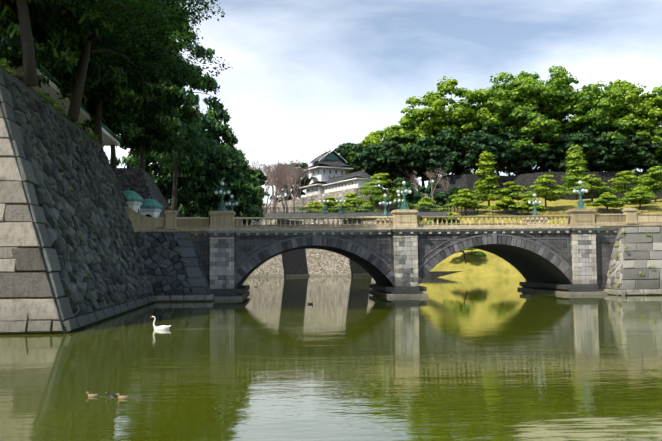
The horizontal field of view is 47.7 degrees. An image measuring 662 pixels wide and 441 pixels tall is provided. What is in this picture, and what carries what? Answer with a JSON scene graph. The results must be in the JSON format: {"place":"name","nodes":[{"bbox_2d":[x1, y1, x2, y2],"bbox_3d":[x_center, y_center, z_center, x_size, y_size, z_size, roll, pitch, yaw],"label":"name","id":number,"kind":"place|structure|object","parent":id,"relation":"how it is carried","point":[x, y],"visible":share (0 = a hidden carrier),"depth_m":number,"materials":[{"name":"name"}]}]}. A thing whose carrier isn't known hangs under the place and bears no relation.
{"place":"outdoors","nodes":[
{"label":"outdoors","id":0,"kind":"place"},
{"bbox_2d":[4,59,120,149],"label":"roof","id":1,"kind":"structure","parent":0,"point":[108,138],"depth_m":63.94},
{"bbox_2d":[112,168,169,217],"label":"gate wall","id":2,"kind":"structure","parent":0,"point":[140,182],"depth_m":83.06,"materials":[{"name":"grey stone"}]},
{"bbox_2d":[140,196,162,217],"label":"guard box","id":3,"kind":"object","parent":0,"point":[149,207],"visible":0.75,"depth_m":79.11,"materials":[{"name":"white paint"}]},
{"bbox_2d":[87,42,265,226],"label":"trees","id":4,"kind":"object","parent":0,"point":[235,166],"depth_m":113.83,"materials":[{"name":"green plant"}]},
{"bbox_2d":[132,6,232,210],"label":"tree","id":5,"kind":"object","parent":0,"point":[212,147],"depth_m":103.50,"materials":[{"name":"green plant"}]},
{"bbox_2d":[254,194,402,212],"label":"street lamps","id":6,"kind":"object","parent":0,"point":[344,200],"visible":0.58,"depth_m":171.53,"materials":[{"name":"green metal"}]},
{"bbox_2d":[0,275,661,440],"bbox_3d":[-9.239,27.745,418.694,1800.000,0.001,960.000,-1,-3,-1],"label":"water","id":7,"kind":"structure","parent":0,"point":[476,359],"depth_m":21.33,"materials":[{"name":"green liquid"}]},
{"bbox_2d":[0,66,155,333],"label":"gate wall","id":8,"kind":"structure","parent":7,"relation":"in","point":[48,258],"depth_m":40.42,"materials":[{"name":"grey stone"}]},
{"bbox_2d":[0,0,232,147],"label":"wall trees","id":9,"kind":"object","parent":8,"relation":"on","point":[51,21],"depth_m":58.11,"materials":[{"name":"green plant"}]},
{"bbox_2d":[86,391,113,397],"bbox_3d":[-5.096,3.977,17.073,1.043,0.149,0.466,-1,-3,-1],"label":"duck","id":10,"kind":"object","parent":7,"relation":"on","point":[91,395],"visible":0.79,"depth_m":17.11},
{"bbox_2d":[106,392,141,396],"bbox_3d":[-4.627,3.979,17.185,1.044,0.149,0.466,-1,-3,-1],"label":"duck","id":11,"kind":"object","parent":7,"relation":"on","point":[112,395],"visible":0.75,"depth_m":17.07},
{"bbox_2d":[116,393,151,400],"bbox_3d":[-4.315,3.948,16.713,1.052,0.149,0.461,-1,-3,-1],"label":"duck","id":12,"kind":"object","parent":7,"relation":"on","point":[122,397],"visible":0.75,"depth_m":16.82},
{"bbox_2d":[152,316,170,329],"bbox_3d":[-8.002,4.857,35.252,0.970,0.748,0.336,-1,-3,-1],"label":"swan","id":13,"kind":"object","parent":7,"relation":"on","point":[163,327],"visible":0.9,"depth_m":35.14,"materials":[{"name":"white"}]},
{"bbox_2d":[135,232,214,301],"bbox_3d":[-16.592,3.929,64.551,13.036,6.242,4.586,0,-3,-4],"label":"abutment","id":14,"kind":"object","parent":7,"relation":"in","point":[176,278],"visible":0.25,"depth_m":64.28,"materials":[{"name":"stone"}]},
{"bbox_2d":[124,207,209,231],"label":"parapet","id":15,"kind":"structure","parent":14,"relation":"on","point":[171,221],"depth_m":66.16,"materials":[{"name":"beige stone"}]},
{"bbox_2d":[0,58,655,298],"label":"wall weeds","id":16,"kind":"object","parent":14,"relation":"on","point":[50,102],"depth_m":51.28,"materials":[{"name":"green plant"}]},
{"bbox_2d":[191,230,616,295],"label":"bridge","id":17,"kind":"structure","parent":7,"relation":"in","point":[542,260],"depth_m":68.06,"materials":[{"name":"grey stone"}]},
{"bbox_2d":[123,187,142,213],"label":"guard box","id":18,"kind":"object","parent":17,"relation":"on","point":[134,201],"visible":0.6,"depth_m":70.31,"materials":[{"name":"white paint"}]},
{"bbox_2d":[208,209,596,228],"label":"bridge parapet","id":19,"kind":"structure","parent":17,"relation":"on","point":[396,219],"depth_m":68.14,"materials":[{"name":"beige stone"}]},
{"bbox_2d":[214,180,587,216],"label":"street lamps","id":20,"kind":"object","parent":19,"relation":"on","point":[404,205],"visible":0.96,"depth_m":69.02,"materials":[{"name":"green metal"}]},
{"bbox_2d":[190,226,661,299],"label":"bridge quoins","id":21,"kind":"object","parent":17,"relation":"attached to","point":[577,273],"visible":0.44,"depth_m":67.39,"materials":[{"name":"grey stone"}]},
{"bbox_2d":[424,271,461,277],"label":"stone ledge","id":22,"kind":"object","parent":7,"relation":"in","point":[431,274],"visible":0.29,"depth_m":160.34,"materials":[{"name":"grey stone"}]},
{"bbox_2d":[249,172,661,276],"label":"walls","id":23,"kind":"structure","parent":7,"relation":"in","point":[306,262],"depth_m":198.69,"materials":[{"name":"grey stone"}]},
{"bbox_2d":[262,188,433,220],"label":"stone wall","id":24,"kind":"structure","parent":23,"relation":"on","point":[301,202],"depth_m":239.27,"materials":[{"name":"grey stone"}]},
{"bbox_2d":[299,149,374,196],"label":"japanese castle","id":25,"kind":"structure","parent":24,"relation":"on","point":[328,169],"depth_m":248.26,"materials":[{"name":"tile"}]},
{"bbox_2d":[250,158,449,219],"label":"bare trees","id":26,"kind":"object","parent":23,"relation":"on","point":[281,179],"visible":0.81,"depth_m":222.50,"materials":[{"name":"brown plant"}]},
{"bbox_2d":[265,124,661,210],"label":"understorey","id":27,"kind":"object","parent":23,"relation":"on","point":[625,151],"depth_m":235.13,"materials":[{"name":"green plant"}]},
{"bbox_2d":[603,227,661,295],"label":"abutment","id":28,"kind":"object","parent":7,"relation":"in","point":[642,252],"visible":0.94,"depth_m":66.87,"materials":[{"name":"stone"}]},
{"bbox_2d":[595,208,661,225],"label":"parapet","id":29,"kind":"structure","parent":28,"relation":"on","point":[629,217],"depth_m":68.89,"materials":[{"name":"beige stone"}]},
{"bbox_2d":[104,0,661,203],"label":"sky","id":30,"kind":"structure","parent":0,"point":[307,78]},
{"bbox_2d":[345,65,661,188],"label":"trees","id":31,"kind":"object","parent":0,"point":[615,112],"depth_m":236.57,"materials":[{"name":"green plant"}]},
{"bbox_2d":[615,419,659,440],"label":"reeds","id":32,"kind":"object","parent":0,"point":[626,430],"visible":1,"depth_m":12.19,"materials":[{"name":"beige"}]},
{"label":"ground","id":33,"kind":"structure","parent":0,"visible":0},
{"bbox_2d":[417,198,661,276],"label":"grass mound","id":34,"kind":"object","parent":33,"relation":"on","point":[488,264],"depth_m":179.99,"materials":[{"name":"yellow plant"}]},
{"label":"bank wall","id":35,"kind":"object","parent":33,"relation":"on","visible":0},
{"bbox_2d":[167,205,661,218],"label":"iron fences","id":36,"kind":"object","parent":35,"relation":"on","point":[279,213],"visible":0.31,"depth_m":171.46,"materials":[{"name":"grey metal"}]},
{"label":"tree trunks","id":37,"kind":"object","parent":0,"visible":0},
{"bbox_2d":[249,168,291,219],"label":"foliage","id":38,"kind":"object","parent":37,"relation":"attached to","point":[259,174],"visible":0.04,"depth_m":203.64,"materials":[{"name":"green plant"}]}
]}

